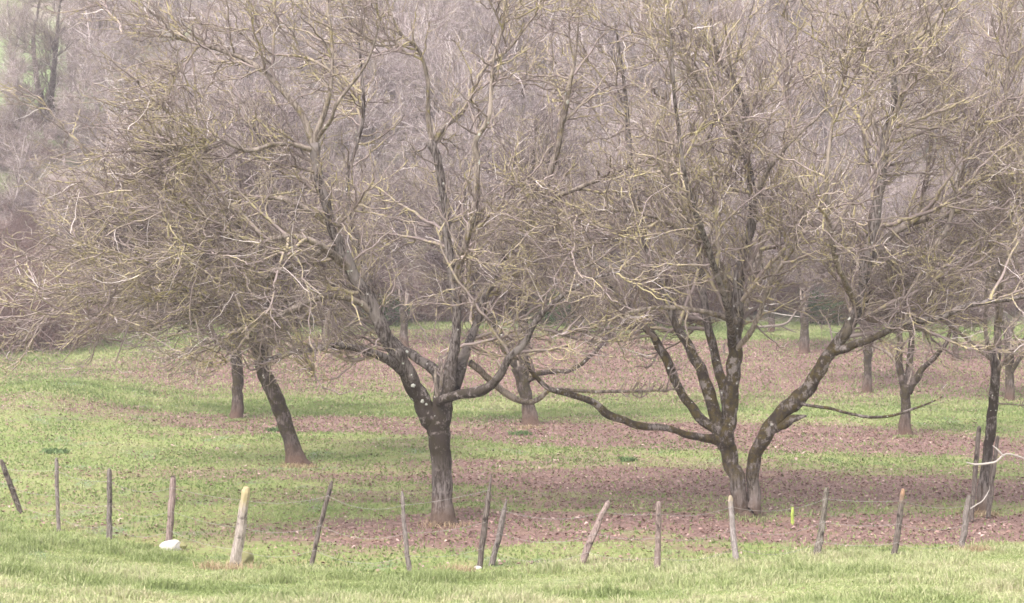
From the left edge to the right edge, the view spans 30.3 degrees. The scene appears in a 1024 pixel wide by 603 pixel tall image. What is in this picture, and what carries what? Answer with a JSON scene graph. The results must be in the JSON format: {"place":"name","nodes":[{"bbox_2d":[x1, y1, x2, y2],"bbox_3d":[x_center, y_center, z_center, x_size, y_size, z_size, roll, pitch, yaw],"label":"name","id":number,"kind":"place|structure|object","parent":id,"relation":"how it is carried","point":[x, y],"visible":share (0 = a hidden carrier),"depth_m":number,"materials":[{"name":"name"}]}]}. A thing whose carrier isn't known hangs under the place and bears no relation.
{"place":"outdoors","nodes":[
{"label":"outdoors","id":0,"kind":"place"},
{"bbox_2d":[0,0,1023,602],"bbox_3d":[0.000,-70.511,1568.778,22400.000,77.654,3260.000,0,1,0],"label":"ground","id":1,"kind":"structure","parent":0,"point":[526,510],"depth_m":44.84,"materials":[{"name":"plant"}]},
{"bbox_2d":[0,0,42,76],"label":"woodland tree","id":2,"kind":"object","parent":1,"relation":"on","point":[16,12],"visible":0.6,"depth_m":139.38,"materials":[{"name":"grey plant"}]},
{"bbox_2d":[0,110,57,229],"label":"woodland tree","id":3,"kind":"object","parent":1,"relation":"on","point":[20,170],"visible":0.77,"depth_m":107.56,"materials":[{"name":"grey wood"}]},
{"bbox_2d":[0,47,57,152],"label":"woodland tree","id":4,"kind":"object","parent":1,"relation":"on","point":[19,112],"visible":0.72,"depth_m":119.16,"materials":[{"name":"plant"}]},
{"bbox_2d":[0,80,70,200],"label":"woodland tree","id":5,"kind":"object","parent":1,"relation":"on","point":[6,151],"visible":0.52,"depth_m":111.00,"materials":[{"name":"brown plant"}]},
{"bbox_2d":[0,207,73,275],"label":"scrub bush","id":6,"kind":"object","parent":1,"relation":"on","point":[22,242],"visible":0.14,"depth_m":102.25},
{"bbox_2d":[0,120,80,167],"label":"scrub bush","id":7,"kind":"object","parent":1,"relation":"on","point":[48,153],"visible":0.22,"depth_m":118.69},
{"bbox_2d":[0,196,90,248],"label":"scrub bush","id":8,"kind":"object","parent":1,"relation":"on","point":[10,224],"visible":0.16,"depth_m":105.11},
{"bbox_2d":[0,0,94,139],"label":"woodland tree","id":9,"kind":"object","parent":1,"relation":"on","point":[48,43],"visible":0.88,"depth_m":121.89,"materials":[{"name":"plant"}]},
{"bbox_2d":[24,177,79,247],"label":"woodland tree","id":10,"kind":"object","parent":1,"relation":"on","point":[55,190],"visible":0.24,"depth_m":103.27,"materials":[{"name":"grey wood"}]},
{"bbox_2d":[42,88,85,168],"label":"woodland tree","id":11,"kind":"object","parent":1,"relation":"on","point":[63,137],"visible":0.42,"depth_m":118.04,"materials":[{"name":"plant"}]},
{"bbox_2d":[0,218,151,357],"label":"thicket","id":12,"kind":"object","parent":1,"relation":"on","point":[44,340],"visible":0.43,"depth_m":84.35,"materials":[{"name":"plant"}]},
{"bbox_2d":[48,60,117,181],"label":"woodland tree","id":13,"kind":"object","parent":1,"relation":"on","point":[72,110],"visible":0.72,"depth_m":113.30,"materials":[{"name":"plant"}]},
{"bbox_2d":[41,0,126,123],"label":"woodland tree","id":14,"kind":"object","parent":1,"relation":"on","point":[97,14],"visible":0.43,"depth_m":126.31,"materials":[{"name":"plant"}]},
{"bbox_2d":[64,24,130,143],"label":"woodland tree","id":15,"kind":"object","parent":1,"relation":"on","point":[101,59],"visible":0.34,"depth_m":118.80,"materials":[{"name":"plant"}]},
{"bbox_2d":[106,468,112,539],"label":"fence post","id":16,"kind":"object","parent":1,"relation":"on","point":[109,508],"visible":0.86,"depth_m":33.84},
{"bbox_2d":[51,0,171,107],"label":"woodland tree","id":17,"kind":"object","parent":1,"relation":"on","point":[83,4],"visible":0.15,"depth_m":130.37,"materials":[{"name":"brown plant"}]},
{"bbox_2d":[84,54,162,169],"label":"woodland tree","id":18,"kind":"object","parent":1,"relation":"on","point":[107,96],"visible":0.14,"depth_m":112.83,"materials":[{"name":"plant"}]},
{"bbox_2d":[100,2,163,109],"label":"woodland tree","id":19,"kind":"object","parent":1,"relation":"on","point":[131,51],"visible":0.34,"depth_m":124.58,"materials":[{"name":"plant"}]},
{"bbox_2d":[109,0,204,113],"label":"woodland tree","id":20,"kind":"object","parent":1,"relation":"on","point":[150,15],"visible":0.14,"depth_m":126.01,"materials":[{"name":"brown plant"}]},
{"bbox_2d":[166,475,175,540],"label":"fence post","id":21,"kind":"object","parent":1,"relation":"on","point":[170,512],"visible":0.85,"depth_m":33.58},
{"bbox_2d":[144,0,209,85],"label":"woodland tree","id":22,"kind":"object","parent":1,"relation":"on","point":[175,12],"visible":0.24,"depth_m":131.39,"materials":[{"name":"plant"}]},
{"bbox_2d":[71,102,292,418],"bbox_3d":[-10.322,-1.279,59.461,8.050,10.355,5.333,1,2,33],"label":"walnut tree","id":23,"kind":"object","parent":1,"relation":"on","point":[237,409],"visible":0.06,"depth_m":59.72,"materials":[{"name":"brown plant"}]},
{"bbox_2d":[144,43,236,187],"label":"woodland tree","id":24,"kind":"object","parent":1,"relation":"on","point":[198,69],"visible":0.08,"depth_m":108.38,"materials":[{"name":"plant"}]},
{"bbox_2d":[154,53,244,227],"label":"woodland tree","id":25,"kind":"object","parent":1,"relation":"on","point":[208,90],"visible":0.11,"depth_m":103.86,"materials":[{"name":"plant"}]},
{"bbox_2d":[171,0,278,100],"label":"woodland tree","id":26,"kind":"object","parent":1,"relation":"on","point":[227,39],"visible":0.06,"depth_m":117.17,"materials":[{"name":"plant"}]},
{"bbox_2d":[192,558,265,570],"bbox_3d":[-4.427,4.136,29.722,1.248,0.316,0.999,0,1,0],"label":"dry grass tuft","id":27,"kind":"object","parent":1,"relation":"on","point":[233,566],"visible":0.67,"depth_m":29.54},
{"bbox_2d":[149,0,319,135],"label":"woodland tree","id":28,"kind":"object","parent":1,"relation":"on","point":[268,42],"visible":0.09,"depth_m":112.50,"materials":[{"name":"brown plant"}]},
{"bbox_2d":[40,57,434,465],"bbox_3d":[-6.970,-0.997,46.506,9.088,10.542,7.389,0,1,-14],"label":"walnut tree","id":29,"kind":"object","parent":1,"relation":"on","point":[294,452],"visible":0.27,"depth_m":46.22,"materials":[{"name":"brown plant"}]},
{"bbox_2d":[230,486,249,565],"bbox_3d":[-4.446,3.750,30.867,0.391,1.483,0.184,1,1,23],"label":"fence post","id":30,"kind":"object","parent":1,"relation":"on","point":[238,542],"visible":0.87,"depth_m":30.79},
{"bbox_2d":[177,0,307,151],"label":"woodland tree","id":31,"kind":"object","parent":1,"relation":"on","point":[231,71],"visible":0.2,"depth_m":111.33,"materials":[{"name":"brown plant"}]},
{"bbox_2d":[184,0,333,116],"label":"woodland tree","id":32,"kind":"object","parent":1,"relation":"on","point":[202,5],"visible":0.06,"depth_m":122.13,"materials":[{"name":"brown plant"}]},
{"bbox_2d":[244,0,323,129],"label":"woodland tree","id":33,"kind":"object","parent":1,"relation":"on","point":[291,41],"visible":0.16,"depth_m":125.48,"materials":[{"name":"plant"}]},
{"bbox_2d":[227,69,371,216],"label":"woodland tree","id":34,"kind":"object","parent":1,"relation":"on","point":[303,131],"visible":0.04,"depth_m":102.61,"materials":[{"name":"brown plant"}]},
{"bbox_2d":[229,5,391,190],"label":"woodland tree","id":35,"kind":"object","parent":1,"relation":"on","point":[335,133],"visible":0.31,"depth_m":104.88,"materials":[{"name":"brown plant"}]},
{"bbox_2d":[309,481,332,565],"bbox_3d":[-3.162,3.750,31.003,0.468,1.621,0.092,-1,1,-22],"label":"fence post","id":36,"kind":"object","parent":1,"relation":"on","point":[321,520],"visible":0.84,"depth_m":30.97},
{"bbox_2d":[295,0,362,99],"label":"woodland tree","id":37,"kind":"object","parent":1,"relation":"on","point":[324,21],"visible":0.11,"depth_m":127.56,"materials":[{"name":"plant"}]},
{"bbox_2d":[302,147,384,333],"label":"walnut tree","id":38,"kind":"object","parent":1,"relation":"on","point":[338,168],"visible":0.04,"depth_m":90.56,"materials":[{"name":"brown plant"}]},
{"bbox_2d":[301,10,424,215],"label":"woodland tree","id":39,"kind":"object","parent":1,"relation":"on","point":[371,111],"visible":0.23,"depth_m":107.94,"materials":[{"name":"grey plant"}]},
{"bbox_2d":[331,0,410,158],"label":"woodland tree","id":40,"kind":"object","parent":1,"relation":"on","point":[347,48],"visible":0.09,"depth_m":116.15,"materials":[{"name":"grey plant"}]},
{"bbox_2d":[326,13,432,174],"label":"woodland tree","id":41,"kind":"object","parent":1,"relation":"on","point":[394,75],"visible":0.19,"depth_m":111.53,"materials":[{"name":"plant"}]},
{"bbox_2d":[348,117,441,276],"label":"woodland tree","id":42,"kind":"object","parent":1,"relation":"on","point":[386,148],"visible":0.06,"depth_m":97.60,"materials":[{"name":"grey plant"}]},
{"bbox_2d":[350,151,452,347],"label":"walnut tree","id":43,"kind":"object","parent":1,"relation":"on","point":[403,330],"visible":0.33,"depth_m":85.58,"materials":[{"name":"brown plant"}]},
{"bbox_2d":[343,0,469,95],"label":"woodland tree","id":44,"kind":"object","parent":1,"relation":"on","point":[426,3],"visible":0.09,"depth_m":122.91,"materials":[{"name":"grey plant"}]},
{"bbox_2d":[401,491,411,570],"bbox_3d":[-1.714,3.799,30.492,0.108,1.473,0.271,-1,2,-44],"label":"fence post","id":45,"kind":"object","parent":1,"relation":"on","point":[406,547],"visible":0.84,"depth_m":30.46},
{"bbox_2d":[0,0,814,525],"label":"walnut tree","id":46,"kind":"object","parent":1,"relation":"on","point":[172,164],"visible":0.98,"depth_m":34.97,"materials":[{"name":"brown plant"}]},
{"bbox_2d":[379,56,447,182],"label":"woodland tree","id":47,"kind":"object","parent":1,"relation":"on","point":[419,162],"visible":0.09,"depth_m":112.81,"materials":[{"name":"grey plant"}]},
{"bbox_2d":[370,0,511,184],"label":"woodland tree","id":48,"kind":"object","parent":1,"relation":"on","point":[417,93],"visible":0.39,"depth_m":109.20,"materials":[{"name":"grey plant"}]},
{"bbox_2d":[394,109,487,259],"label":"woodland tree","id":49,"kind":"object","parent":1,"relation":"on","point":[429,164],"visible":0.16,"depth_m":103.12,"materials":[{"name":"grey wood"}]},
{"bbox_2d":[385,0,497,168],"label":"woodland tree","id":50,"kind":"object","parent":1,"relation":"on","point":[432,18],"visible":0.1,"depth_m":114.13,"materials":[{"name":"plant"}]},
{"bbox_2d":[380,263,506,321],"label":"scrub bush","id":51,"kind":"object","parent":1,"relation":"on","point":[432,317],"visible":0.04,"depth_m":97.41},
{"bbox_2d":[385,10,552,210],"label":"woodland tree","id":52,"kind":"object","parent":1,"relation":"on","point":[451,58],"visible":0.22,"depth_m":108.69,"materials":[{"name":"grey plant"}]},
{"bbox_2d":[430,0,524,153],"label":"woodland tree","id":53,"kind":"object","parent":1,"relation":"on","point":[504,89],"visible":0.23,"depth_m":120.54,"materials":[{"name":"plant"}]},
{"bbox_2d":[434,0,522,115],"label":"woodland tree","id":54,"kind":"object","parent":1,"relation":"on","point":[464,20],"visible":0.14,"depth_m":125.74,"materials":[{"name":"grey plant"}]},
{"bbox_2d":[431,109,532,269],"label":"woodland tree","id":55,"kind":"object","parent":1,"relation":"on","point":[484,175],"visible":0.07,"depth_m":102.15,"materials":[{"name":"grey plant"}]},
{"bbox_2d":[477,474,491,566],"bbox_3d":[-0.462,3.670,30.807,0.297,1.773,0.109,1,2,27],"label":"fence post","id":56,"kind":"object","parent":1,"relation":"on","point":[483,536],"visible":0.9,"depth_m":30.76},
{"bbox_2d":[459,15,530,135],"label":"woodland tree","id":57,"kind":"object","parent":1,"relation":"on","point":[493,51],"visible":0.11,"depth_m":121.97,"materials":[{"name":"grey plant"}]},
{"bbox_2d":[489,499,506,565],"bbox_3d":[-0.249,3.885,31.245,0.366,1.240,0.114,-1,2,-27],"label":"fence post","id":58,"kind":"object","parent":1,"relation":"on","point":[493,557],"visible":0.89,"depth_m":31.22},
{"bbox_2d":[378,83,644,425],"bbox_3d":[-0.291,-1.334,57.458,7.539,10.625,5.855,0,1,-17],"label":"walnut tree","id":59,"kind":"object","parent":1,"relation":"on","point":[529,412],"visible":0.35,"depth_m":56.97,"materials":[{"name":"brown plant"}]},
{"bbox_2d":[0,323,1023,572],"bbox_3d":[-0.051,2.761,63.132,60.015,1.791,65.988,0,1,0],"label":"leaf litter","id":60,"kind":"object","parent":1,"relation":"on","point":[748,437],"visible":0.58,"depth_m":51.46,"materials":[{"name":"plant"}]},
{"bbox_2d":[476,0,565,138],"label":"woodland tree","id":61,"kind":"object","parent":1,"relation":"on","point":[499,15],"visible":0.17,"depth_m":122.69,"materials":[{"name":"grey plant"}]},
{"bbox_2d":[489,0,576,120],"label":"woodland tree","id":62,"kind":"object","parent":1,"relation":"on","point":[536,53],"visible":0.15,"depth_m":122.07,"materials":[{"name":"plant"}]},
{"bbox_2d":[494,71,572,162],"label":"woodland tree","id":63,"kind":"object","parent":1,"relation":"on","point":[529,94],"visible":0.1,"depth_m":113.10,"materials":[{"name":"plant"}]},
{"bbox_2d":[525,66,623,184],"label":"woodland tree","id":64,"kind":"object","parent":1,"relation":"on","point":[573,123],"visible":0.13,"depth_m":104.61,"materials":[{"name":"plant"}]},
{"bbox_2d":[532,38,616,164],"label":"woodland tree","id":65,"kind":"object","parent":1,"relation":"on","point":[559,52],"visible":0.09,"depth_m":115.70,"materials":[{"name":"plant"}]},
{"bbox_2d":[578,500,609,563],"bbox_3d":[1.322,3.890,31.143,0.606,1.215,0.120,0,1,-12],"label":"fence post","id":66,"kind":"object","parent":1,"relation":"on","point":[588,545],"visible":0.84,"depth_m":31.11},
{"bbox_2d":[535,4,664,198],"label":"woodland tree","id":67,"kind":"object","parent":1,"relation":"on","point":[598,78],"visible":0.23,"depth_m":114.53,"materials":[{"name":"grey plant"}]},
{"bbox_2d":[551,152,660,336],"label":"walnut tree","id":68,"kind":"object","parent":1,"relation":"on","point":[581,303],"visible":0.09,"depth_m":90.57,"materials":[{"name":"brown plant"}]},
{"bbox_2d":[554,95,661,272],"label":"woodland tree","id":69,"kind":"object","parent":1,"relation":"on","point":[613,132],"visible":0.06,"depth_m":103.21,"materials":[{"name":"grey plant"}]},
{"bbox_2d":[581,62,652,150],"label":"woodland tree","id":70,"kind":"object","parent":1,"relation":"on","point":[619,107],"visible":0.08,"depth_m":115.61,"materials":[{"name":"plant"}]},
{"bbox_2d":[559,0,695,121],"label":"woodland tree","id":71,"kind":"object","parent":1,"relation":"on","point":[608,35],"visible":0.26,"depth_m":120.28,"materials":[{"name":"grey plant"}]},
{"bbox_2d":[580,155,696,337],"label":"walnut tree","id":72,"kind":"object","parent":1,"relation":"on","point":[619,250],"visible":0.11,"depth_m":89.93,"materials":[{"name":"brown plant"}]},
{"bbox_2d":[565,247,711,326],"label":"scrub bush","id":73,"kind":"object","parent":1,"relation":"on","point":[657,301],"visible":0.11,"depth_m":95.65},
{"bbox_2d":[653,501,660,567],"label":"fence post","id":74,"kind":"object","parent":1,"relation":"on","point":[657,553],"visible":0.78,"depth_m":29.93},
{"bbox_2d":[620,11,714,186],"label":"woodland tree","id":75,"kind":"object","parent":1,"relation":"on","point":[649,66],"visible":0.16,"depth_m":114.81,"materials":[{"name":"plant"}]},
{"bbox_2d":[676,0,723,122],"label":"woodland tree","id":76,"kind":"object","parent":1,"relation":"on","point":[701,12],"visible":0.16,"depth_m":127.85,"materials":[{"name":"plant"}]},
{"bbox_2d":[687,0,776,152],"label":"woodland tree","id":77,"kind":"object","parent":1,"relation":"on","point":[742,6],"visible":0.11,"depth_m":119.62,"materials":[{"name":"plant"}]},
{"bbox_2d":[728,495,738,560],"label":"fence post","id":78,"kind":"object","parent":1,"relation":"on","point":[733,538],"visible":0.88,"depth_m":31.49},
{"bbox_2d":[456,0,1023,517],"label":"walnut tree","id":79,"kind":"object","parent":1,"relation":"on","point":[736,296],"visible":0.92,"depth_m":35.94,"materials":[{"name":"brown plant"}]},
{"bbox_2d":[706,160,804,332],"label":"walnut tree","id":80,"kind":"object","parent":1,"relation":"on","point":[772,321],"visible":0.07,"depth_m":92.62,"materials":[{"name":"brown plant"}]},
{"bbox_2d":[707,3,805,160],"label":"woodland tree","id":81,"kind":"object","parent":1,"relation":"on","point":[766,25],"visible":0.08,"depth_m":113.70,"materials":[{"name":"plant"}]},
{"bbox_2d":[708,60,817,254],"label":"woodland tree","id":82,"kind":"object","parent":1,"relation":"on","point":[753,159],"visible":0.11,"depth_m":105.95,"materials":[{"name":"plant"}]},
{"bbox_2d":[743,0,839,112],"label":"woodland tree","id":83,"kind":"object","parent":1,"relation":"on","point":[777,8],"visible":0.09,"depth_m":120.74,"materials":[{"name":"grey plant"}]},
{"bbox_2d":[721,18,868,190],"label":"woodland tree","id":84,"kind":"object","parent":1,"relation":"on","point":[824,145],"visible":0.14,"depth_m":110.85,"materials":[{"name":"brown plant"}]},
{"bbox_2d":[762,69,839,173],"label":"woodland tree","id":85,"kind":"object","parent":1,"relation":"on","point":[793,114],"visible":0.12,"depth_m":110.55,"materials":[{"name":"plant"}]},
{"bbox_2d":[749,255,852,316],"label":"scrub bush","id":86,"kind":"object","parent":1,"relation":"on","point":[788,289],"visible":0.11,"depth_m":98.55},
{"bbox_2d":[752,147,884,353],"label":"walnut tree","id":87,"kind":"object","parent":1,"relation":"on","point":[804,348],"visible":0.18,"depth_m":83.24,"materials":[{"name":"brown plant"}]},
{"bbox_2d":[781,0,856,152],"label":"woodland tree","id":88,"kind":"object","parent":1,"relation":"on","point":[813,4],"visible":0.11,"depth_m":120.72,"materials":[{"name":"plant"}]},
{"bbox_2d":[775,10,866,178],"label":"woodland tree","id":89,"kind":"object","parent":1,"relation":"on","point":[821,99],"visible":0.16,"depth_m":113.38,"materials":[{"name":"plant"}]},
{"bbox_2d":[813,487,828,553],"bbox_3d":[5.258,3.816,32.136,0.296,1.312,0.157,-1,2,-32],"label":"fence post","id":90,"kind":"object","parent":1,"relation":"on","point":[820,538],"visible":0.9,"depth_m":32.11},
{"bbox_2d":[806,284,846,325],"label":"evergreen bush","id":91,"kind":"object","parent":1,"relation":"on","point":[817,308],"visible":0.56,"depth_m":95.48,"materials":[{"name":"green plant"}]},
{"bbox_2d":[793,188,923,392],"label":"walnut tree","id":92,"kind":"object","parent":1,"relation":"on","point":[867,379],"visible":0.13,"depth_m":70.98,"materials":[{"name":"brown plant"}]},
{"bbox_2d":[834,84,911,200],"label":"woodland tree","id":93,"kind":"object","parent":1,"relation":"on","point":[852,131],"visible":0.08,"depth_m":110.75,"materials":[{"name":"plant"}]},
{"bbox_2d":[830,38,935,222],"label":"woodland tree","id":94,"kind":"object","parent":1,"relation":"on","point":[874,151],"visible":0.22,"depth_m":104.95,"materials":[{"name":"plant"}]},
{"bbox_2d":[817,39,960,212],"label":"woodland tree","id":95,"kind":"object","parent":1,"relation":"on","point":[854,96],"visible":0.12,"depth_m":110.43,"materials":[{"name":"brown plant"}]},
{"bbox_2d":[755,0,1023,513],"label":"walnut tree","id":96,"kind":"object","parent":1,"relation":"on","point":[991,426],"visible":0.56,"depth_m":37.58,"materials":[{"name":"brown plant"}]},
{"bbox_2d":[891,488,904,554],"bbox_3d":[6.443,3.770,31.591,0.114,1.312,0.272,-1,2,-43],"label":"fence post","id":97,"kind":"object","parent":1,"relation":"on","point":[896,539],"visible":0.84,"depth_m":31.55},
{"bbox_2d":[870,164,941,265],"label":"woodland tree","id":98,"kind":"object","parent":1,"relation":"on","point":[902,193],"visible":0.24,"depth_m":100.99,"materials":[{"name":"grey wood"}]},
{"bbox_2d":[825,243,1018,435],"bbox_3d":[11.809,1.040,54.164,5.452,5.892,4.594,0,1,0],"label":"walnut tree","id":99,"kind":"object","parent":1,"relation":"on","point":[908,383],"visible":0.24,"depth_m":54.00,"materials":[{"name":"brown plant"}]},
{"bbox_2d":[934,0,983,96],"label":"woodland tree","id":100,"kind":"object","parent":1,"relation":"on","point":[966,48],"visible":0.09,"depth_m":128.55,"materials":[{"name":"grey plant"}]},
{"bbox_2d":[901,166,1021,360],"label":"walnut tree","id":101,"kind":"object","parent":1,"relation":"on","point":[955,350],"visible":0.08,"depth_m":80.53,"materials":[{"name":"brown plant"}]},
{"bbox_2d":[919,188,1023,400],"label":"walnut tree","id":102,"kind":"object","parent":1,"relation":"on","point":[1009,384],"visible":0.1,"depth_m":66.99,"materials":[{"name":"brown plant"}]},
{"bbox_2d":[969,426,980,521],"bbox_3d":[8.939,3.402,36.492,0.240,2.025,0.117,0,1,0],"label":"tree stake","id":103,"kind":"object","parent":1,"relation":"on","point":[975,468],"visible":0.87,"depth_m":36.45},
{"bbox_2d":[938,21,1023,200],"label":"woodland tree","id":104,"kind":"object","parent":1,"relation":"on","point":[974,66],"visible":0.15,"depth_m":111.42,"materials":[{"name":"plant"}]},
{"bbox_2d":[958,9,1022,119],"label":"woodland tree","id":105,"kind":"object","parent":1,"relation":"on","point":[989,23],"visible":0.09,"depth_m":119.88,"materials":[{"name":"plant"}]},
{"bbox_2d":[986,436,999,518],"bbox_3d":[9.397,3.504,36.989,0.290,1.773,0.108,0,1,0],"label":"tree stake","id":106,"kind":"object","parent":1,"relation":"on","point":[991,490],"visible":0.88,"depth_m":36.96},
{"bbox_2d":[0,321,1023,573],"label":"orchard grass","id":107,"kind":"structure","parent":0,"point":[964,407],"depth_m":53.32,"materials":[{"name":"plant"}]},
{"bbox_2d":[0,514,1023,602],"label":"meadow grass","id":108,"kind":"structure","parent":0,"point":[112,582],"depth_m":25.98,"materials":[{"name":"plant"}]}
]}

